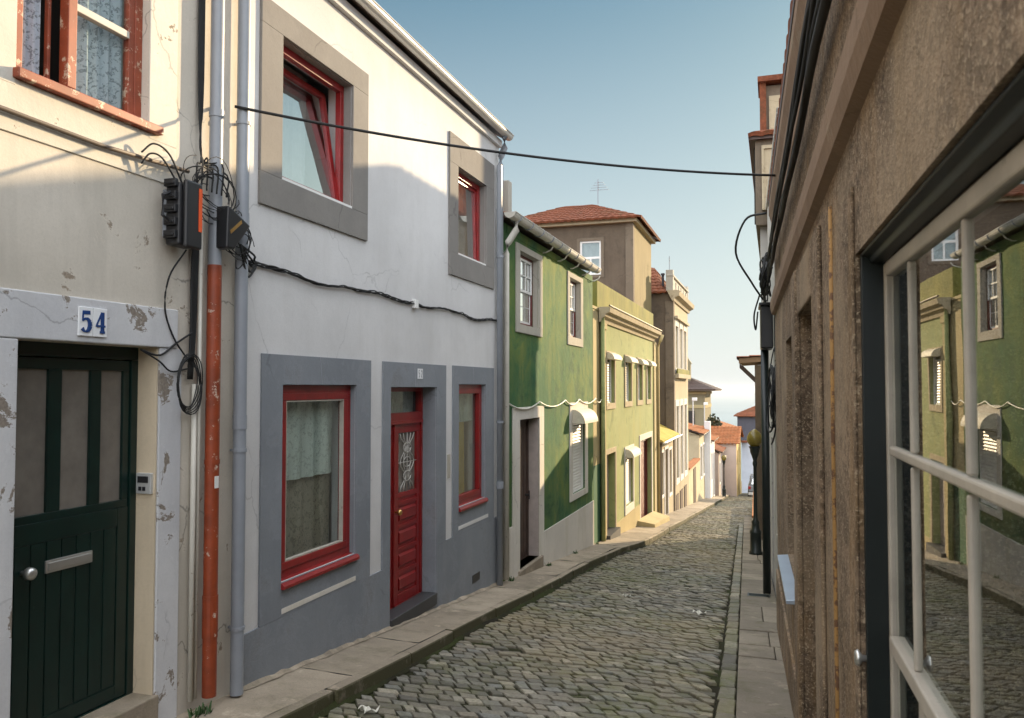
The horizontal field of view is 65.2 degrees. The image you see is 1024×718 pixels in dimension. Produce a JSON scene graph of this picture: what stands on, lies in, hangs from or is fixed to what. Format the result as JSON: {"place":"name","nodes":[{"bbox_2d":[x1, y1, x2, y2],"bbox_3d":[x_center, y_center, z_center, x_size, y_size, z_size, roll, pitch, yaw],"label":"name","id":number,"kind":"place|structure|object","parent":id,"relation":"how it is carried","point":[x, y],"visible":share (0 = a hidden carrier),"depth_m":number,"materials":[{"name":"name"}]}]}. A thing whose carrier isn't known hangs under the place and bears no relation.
{"place":"outdoors","nodes":[
{"label":"outdoors","id":0,"kind":"place"},
{"bbox_2d":[175,495,722,717],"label":"pavement","id":1,"kind":"structure","parent":0,"point":[262,700],"depth_m":7.34,"materials":[{"name":"grey stone"}]},
{"bbox_2d":[187,541,598,717],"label":"weeds","id":2,"kind":"object","parent":1,"relation":"on","point":[198,712],"visible":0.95,"depth_m":5.23,"materials":[{"name":"green plant"}]},
{"bbox_2d":[721,455,725,496],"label":"street lamp","id":3,"kind":"object","parent":1,"relation":"on","point":[723,457],"visible":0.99,"depth_m":47.68,"materials":[{"name":"black metal"}]},
{"bbox_2d":[319,493,752,717],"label":"road","id":4,"kind":"structure","parent":0,"point":[680,574],"depth_m":7.96,"materials":[{"name":"stone"}]},
{"bbox_2d":[358,705,379,713],"bbox_3d":[-1.040,2.528,5.784,0.133,0.044,0.122,-1,-2,18],"label":"paper scrap","id":5,"kind":"object","parent":4,"relation":"on","point":[367,708],"visible":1,"depth_m":5.79,"materials":[{"name":"white paper"}]},
{"bbox_2d":[264,495,729,717],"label":"kerb","id":6,"kind":"structure","parent":4,"relation":"on","point":[312,705],"depth_m":7.44,"materials":[{"name":"grey stone"}]},
{"bbox_2d":[311,497,728,717],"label":"gutter moss","id":7,"kind":"object","parent":4,"relation":"on","point":[324,712],"visible":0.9,"depth_m":8.21,"materials":[{"name":"green plant"}]},
{"bbox_2d":[748,474,752,496],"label":"parked car","id":8,"kind":"object","parent":4,"relation":"on","point":[750,488],"visible":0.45,"depth_m":52.25,"materials":[{"name":"paint"}]},
{"bbox_2d":[375,0,790,390],"label":"sky","id":9,"kind":"structure","parent":0,"point":[667,84],"materials":[{"name":"blue"}]},
{"bbox_2d":[711,391,754,480],"bbox_3d":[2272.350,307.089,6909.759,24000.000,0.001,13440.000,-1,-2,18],"label":"sea","id":10,"kind":"structure","parent":0,"point":[726,406],"depth_m":3163.82,"materials":[{"name":"liquid"}]},
{"bbox_2d":[736,517,793,717],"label":"pavement","id":11,"kind":"structure","parent":0,"point":[762,689],"depth_m":7.67,"materials":[{"name":"stone"}]},
{"bbox_2d":[747,429,762,555],"bbox_3d":[5.010,2.731,16.478,0.316,2.570,0.316,-1,-2,18],"label":"street lamp","id":12,"kind":"object","parent":11,"relation":"on","point":[754,438],"visible":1,"depth_m":16.42,"materials":[{"name":"black metal"}]},
{"bbox_2d":[747,592,769,597],"bbox_3d":[3.388,3.281,10.989,0.300,0.041,0.360,-1,-2,18],"label":"drain grate","id":13,"kind":"object","parent":11,"relation":"on","point":[756,594],"visible":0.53,"depth_m":11.07,"materials":[{"name":"black metal"}]},
{"bbox_2d":[761,350,770,593],"bbox_3d":[3.597,1.613,11.335,0.110,3.473,0.207,-1,-2,18],"label":"drainpipe","id":14,"kind":"object","parent":11,"relation":"on","point":[766,486],"visible":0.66,"depth_m":11.29,"materials":[{"name":"black metal"}]},
{"bbox_3d":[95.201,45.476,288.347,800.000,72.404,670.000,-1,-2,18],"label":"ground","id":15,"kind":"structure","parent":0,"visible":0},
{"bbox_2d":[0,0,237,717],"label":"town house","id":16,"kind":"structure","parent":15,"relation":"on","point":[115,520],"depth_m":4.84,"materials":[{"name":"beige paint"}]},
{"bbox_2d":[10,340,137,717],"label":"door","id":17,"kind":"structure","parent":16,"relation":"in","point":[72,639],"depth_m":4.63,"materials":[{"name":"green wood"}]},
{"bbox_2d":[13,0,163,135],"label":"window","id":18,"kind":"structure","parent":16,"relation":"in","point":[50,45],"depth_m":4.76,"materials":[{"name":"red wood"}]},
{"bbox_2d":[0,105,189,172],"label":"wall cable","id":19,"kind":"object","parent":16,"relation":"attached to","point":[65,131],"depth_m":4.48,"materials":[{"name":"plastic"}]},
{"bbox_2d":[140,249,202,414],"bbox_3d":[-2.139,-0.329,5.136,0.113,1.384,0.509,-1,-2,22],"label":"cable coil","id":20,"kind":"object","parent":16,"relation":"attached to","point":[191,355],"visible":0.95,"depth_m":5.29,"materials":[{"name":"black rubber"}]},
{"bbox_2d":[161,178,202,249],"bbox_3d":[-2.134,-0.925,5.099,0.184,0.435,0.270,-1,-2,18],"label":"terminal box","id":21,"kind":"object","parent":16,"relation":"attached to","point":[181,211],"visible":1,"depth_m":5.07,"materials":[{"name":"black plastic"}]},
{"bbox_2d":[141,0,239,223],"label":"cable tangle","id":22,"kind":"object","parent":16,"relation":"attached to","point":[201,52],"visible":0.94,"depth_m":5.40,"materials":[{"name":"black rubber"}]},
{"bbox_2d":[216,206,249,249],"bbox_3d":[-1.925,-0.890,5.527,0.113,0.285,0.235,-1,-2,18],"label":"terminal box","id":23,"kind":"object","parent":16,"relation":"attached to","point":[232,226],"visible":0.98,"depth_m":5.43,"materials":[{"name":"black plastic"}]},
{"bbox_2d":[226,210,256,277],"bbox_3d":[-1.888,-0.815,5.720,0.134,0.454,0.510,0,-2,9],"label":"cable tangle","id":24,"kind":"object","parent":16,"relation":"attached to","point":[244,250],"visible":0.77,"depth_m":5.67,"materials":[{"name":"black rubber"}]},
{"bbox_2d":[228,0,513,717],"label":"town house","id":25,"kind":"structure","parent":15,"relation":"on","point":[367,479],"depth_m":7.46,"materials":[{"name":"paint"}]},
{"bbox_2d":[282,45,351,207],"bbox_3d":[-1.827,-1.985,6.895,0.367,1.170,1.160,-1,-2,18],"label":"window","id":26,"kind":"structure","parent":25,"relation":"in","point":[307,156],"depth_m":7.07,"materials":[{"name":"red paint"}]},
{"bbox_2d":[281,385,359,589],"bbox_3d":[-1.711,1.024,6.878,0.255,1.605,1.200,-1,-2,18],"label":"window","id":27,"kind":"structure","parent":25,"relation":"in","point":[307,409],"depth_m":6.98,"materials":[{"name":"red paint"}]},
{"bbox_2d":[248,260,496,321],"bbox_3d":[-1.066,-0.600,8.566,0.032,0.093,5.762,-1,-2,18],"label":"wall cable","id":28,"kind":"object","parent":25,"relation":"attached to","point":[280,270],"depth_m":7.42,"materials":[{"name":"black rubber"}]},
{"bbox_2d":[390,387,422,609],"bbox_3d":[-1.216,1.471,8.648,0.198,2.335,1.160,-1,-2,18],"label":"door","id":29,"kind":"structure","parent":25,"relation":"in","point":[406,490],"depth_m":8.83,"materials":[{"name":"red paint"}]},
{"bbox_2d":[412,299,418,308],"bbox_3d":[-1.044,-0.591,8.621,0.050,0.095,0.080,-1,-2,18],"label":"cable clip","id":30,"kind":"object","parent":25,"relation":"attached to","point":[416,304],"visible":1,"depth_m":8.59,"materials":[{"name":"white paint"}]},
{"bbox_2d":[413,385,487,511],"bbox_3d":[-0.796,1.080,10.345,0.680,2.105,1.560,-1,-2,18],"label":"window","id":31,"kind":"structure","parent":25,"relation":"in","point":[466,392],"depth_m":10.42,"materials":[{"name":"red paint"}]},
{"bbox_2d":[458,173,485,265],"bbox_3d":[-0.586,-1.814,10.351,0.168,1.090,1.010,-1,-2,18],"label":"window","id":32,"kind":"structure","parent":25,"relation":"in","point":[469,192],"depth_m":10.56,"materials":[{"name":"red paint"}]},
{"bbox_2d":[234,105,775,176],"bbox_3d":[0.215,-1.702,6.484,4.660,0.166,0.022,1,-2,-20],"label":"overhead cable","id":33,"kind":"object","parent":25,"relation":"attached to","point":[465,147],"visible":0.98,"depth_m":6.33,"materials":[{"name":"black rubber"}]},
{"bbox_2d":[500,180,601,600],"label":"town house","id":34,"kind":"structure","parent":15,"relation":"on","point":[548,508],"depth_m":13.46,"materials":[{"name":"green paint"}]},
{"bbox_2d":[520,419,529,560],"bbox_3d":[0.112,2.074,12.666,0.125,2.260,1.060,-1,-2,18],"label":"door","id":35,"kind":"structure","parent":34,"relation":"in","point":[524,424],"depth_m":12.98,"materials":[{"name":"brown wood"}]},
{"bbox_2d":[520,255,531,326],"bbox_3d":[0.156,-1.080,12.741,0.060,1.130,1.020,-1,-2,18],"label":"window","id":36,"kind":"structure","parent":34,"relation":"in","point":[525,263],"depth_m":12.94,"materials":[{"name":"white paint"}]},
{"bbox_2d":[509,398,601,409],"bbox_3d":[0.982,0.805,14.711,0.024,0.121,6.607,-1,-2,18],"label":"wall cable","id":37,"kind":"object","parent":34,"relation":"attached to","point":[552,406],"depth_m":13.69,"materials":[{"name":"plastic"}]},
{"bbox_2d":[570,281,575,337],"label":"window","id":38,"kind":"structure","parent":34,"relation":"in","point":[572,285],"depth_m":15.94,"materials":[{"name":"white paint"}]},
{"bbox_2d":[572,408,597,492],"bbox_3d":[1.406,1.793,15.763,0.348,1.619,1.190,-1,-2,18],"label":"window","id":39,"kind":"structure","parent":34,"relation":"in","point":[582,416],"depth_m":15.85,"materials":[{"name":"white paint"}]},
{"bbox_2d":[524,204,660,311],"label":"apartment house","id":40,"kind":"structure","parent":15,"relation":"on","point":[614,245],"depth_m":27.21,"materials":[{"name":"brown paint"}]},
{"bbox_2d":[580,240,600,274],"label":"window","id":41,"kind":"structure","parent":40,"relation":"in","point":[591,250],"depth_m":27.26,"materials":[{"name":"white paint"}]},
{"bbox_2d":[590,179,608,203],"bbox_3d":[3.132,-6.040,28.983,0.700,0.900,0.225,-1,-2,18],"label":"antenna","id":42,"kind":"object","parent":40,"relation":"on","point":[597,187],"visible":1,"depth_m":28.99,"materials":[{"name":"grey metal"}]},
{"bbox_2d":[592,280,669,553],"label":"town house","id":43,"kind":"structure","parent":15,"relation":"on","point":[626,444],"depth_m":20.56,"materials":[{"name":"yellow paint"}]},
{"bbox_2d":[607,455,608,527],"bbox_3d":[2.152,3.131,18.852,0.060,1.820,1.050,-1,-2,18],"label":"door","id":44,"kind":"structure","parent":43,"relation":"in","point":[607,455],"depth_m":19.21,"materials":[{"name":"brown wood"}]},
{"bbox_2d":[607,352,621,402],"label":"window","id":45,"kind":"structure","parent":43,"relation":"in","point":[610,356],"depth_m":19.15,"materials":[{"name":"white paint"}]},
{"bbox_2d":[626,356,638,400],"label":"window","id":46,"kind":"structure","parent":43,"relation":"in","point":[629,359],"depth_m":21.48,"materials":[{"name":"white paint"}]},
{"bbox_2d":[626,446,641,504],"bbox_3d":[3.165,3.092,21.154,0.338,1.499,1.270,-1,-2,18],"label":"window","id":47,"kind":"structure","parent":43,"relation":"in","point":[632,452],"depth_m":21.38,"materials":[{"name":"white paint"}]},
{"bbox_2d":[638,358,648,399],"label":"window","id":48,"kind":"structure","parent":43,"relation":"in","point":[641,361],"depth_m":23.34,"materials":[{"name":"white paint"}]},
{"bbox_2d":[641,439,647,517],"bbox_3d":[3.855,3.641,23.988,0.080,2.500,2.200,-1,-2,18],"label":"door","id":49,"kind":"structure","parent":43,"relation":"in","point":[644,485],"depth_m":24.72,"materials":[{"name":"red paint"}]},
{"bbox_2d":[647,360,656,398],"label":"window","id":50,"kind":"structure","parent":43,"relation":"in","point":[651,363],"depth_m":24.86,"materials":[{"name":"white paint"}]},
{"bbox_2d":[660,424,682,515],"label":"cottage","id":51,"kind":"structure","parent":15,"relation":"on","point":[668,436],"depth_m":28.74,"materials":[{"name":"beige paint"}]},
{"bbox_2d":[651,268,693,513],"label":"town house","id":52,"kind":"structure","parent":15,"relation":"on","point":[672,306],"depth_m":31.04,"materials":[{"name":"beige paint"}]},
{"bbox_2d":[689,458,699,506],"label":"house","id":53,"kind":"structure","parent":15,"relation":"on","point":[694,481],"depth_m":37.95,"materials":[{"name":"beige paint"}]},
{"bbox_2d":[688,421,710,502],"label":"town house","id":54,"kind":"structure","parent":15,"relation":"on","point":[699,441],"depth_m":42.95,"materials":[{"name":"beige paint"}]},
{"bbox_2d":[688,358,721,425],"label":"villa","id":55,"kind":"object","parent":15,"relation":"on","point":[701,391],"visible":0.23,"depth_m":60.61,"materials":[{"name":"beige paint"}]},
{"bbox_2d":[688,411,694,424],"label":"window","id":56,"kind":"structure","parent":55,"relation":"in","point":[689,412],"depth_m":60.62,"materials":[{"name":"grey glass"}]},
{"bbox_2d":[692,398,696,425],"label":"street lamp","id":57,"kind":"object","parent":55,"relation":"in","point":[694,399],"visible":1,"depth_m":43.50,"materials":[{"name":"metal"}]},
{"bbox_2d":[704,402,707,426],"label":"street lamp","id":58,"kind":"object","parent":55,"relation":"in","point":[705,403],"visible":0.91,"depth_m":51.09,"materials":[{"name":"metal"}]},
{"bbox_2d":[706,413,722,443],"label":"tree","id":59,"kind":"object","parent":15,"relation":"on","point":[712,419],"visible":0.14,"depth_m":55.59,"materials":[{"name":"green plant"}]},
{"bbox_2d":[711,434,718,496],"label":"town house","id":60,"kind":"structure","parent":15,"relation":"on","point":[714,438],"depth_m":46.66,"materials":[{"name":"white paint"}]},
{"bbox_2d":[715,443,725,500],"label":"town house","id":61,"kind":"structure","parent":15,"relation":"on","point":[719,450],"depth_m":48.60,"materials":[{"name":"paint"}]},
{"bbox_2d":[701,426,743,495],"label":"town house","id":62,"kind":"structure","parent":15,"relation":"on","point":[729,438],"depth_m":52.11,"materials":[{"name":"paint"}]},
{"bbox_2d":[714,421,734,425],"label":"town house","id":63,"kind":"structure","parent":15,"relation":"on","point":[725,424],"depth_m":95.23,"materials":[{"name":"orange tile"}]},
{"bbox_2d":[733,406,754,492],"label":"town house","id":64,"kind":"structure","parent":15,"relation":"on","point":[746,419],"depth_m":60.36,"materials":[{"name":"white paint"}]},
{"bbox_2d":[737,355,762,539],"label":"cottage","id":65,"kind":"structure","parent":15,"relation":"on","point":[749,360],"depth_m":20.04,"materials":[{"name":"brown paint"}]},
{"bbox_2d":[748,74,782,539],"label":"town house","id":66,"kind":"structure","parent":15,"relation":"on","point":[761,139],"depth_m":14.23,"materials":[{"name":"paint"}]},
{"bbox_2d":[754,148,755,224],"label":"window","id":67,"kind":"structure","parent":66,"relation":"in","point":[754,148],"depth_m":14.54,"materials":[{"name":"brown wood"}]},
{"bbox_2d":[765,107,778,596],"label":"town house","id":68,"kind":"structure","parent":15,"relation":"on","point":[773,500],"depth_m":12.10,"materials":[{"name":"paint"}]},
{"bbox_2d":[758,302,772,349],"bbox_3d":[3.520,-0.442,11.091,0.190,0.620,0.730,-1,-2,16],"label":"cable box","id":69,"kind":"object","parent":68,"relation":"attached to","point":[766,329],"visible":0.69,"depth_m":10.78,"materials":[{"name":"black plastic"}]},
{"bbox_2d":[767,347,775,444],"bbox_3d":[3.375,0.480,10.385,0.129,1.267,1.297,-1,-2,17],"label":"cable tangle","id":70,"kind":"object","parent":68,"relation":"attached to","point":[772,389],"visible":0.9,"depth_m":10.12,"materials":[{"name":"black rubber"}]},
{"bbox_2d":[768,0,1023,717],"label":"town house","id":71,"kind":"structure","parent":15,"relation":"on","point":[897,305],"depth_m":2.36,"materials":[{"name":"concrete"}]},
{"bbox_2d":[735,212,772,329],"bbox_3d":[3.045,-1.081,10.088,0.479,1.282,2.406,-1,-2,18],"label":"cable tangle","id":72,"kind":"object","parent":71,"relation":"attached to","point":[765,274],"visible":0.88,"depth_m":10.01,"materials":[{"name":"black rubber"}]},
{"bbox_2d":[777,554,794,604],"bbox_3d":[2.102,1.616,5.958,0.185,0.043,1.500,-1,-2,16],"label":"window","id":73,"kind":"structure","parent":71,"relation":"in","point":[787,577],"depth_m":5.86,"materials":[{"name":"glass"}]},
{"bbox_2d":[766,0,831,267],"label":"wall cable","id":74,"kind":"object","parent":71,"relation":"attached to","point":[815,19],"depth_m":3.77,"materials":[{"name":"black rubber"}]},
{"bbox_2d":[854,67,1023,717],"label":"window","id":75,"kind":"structure","parent":71,"relation":"in","point":[899,683],"depth_m":2.04,"materials":[{"name":"beige paint"}]}
]}

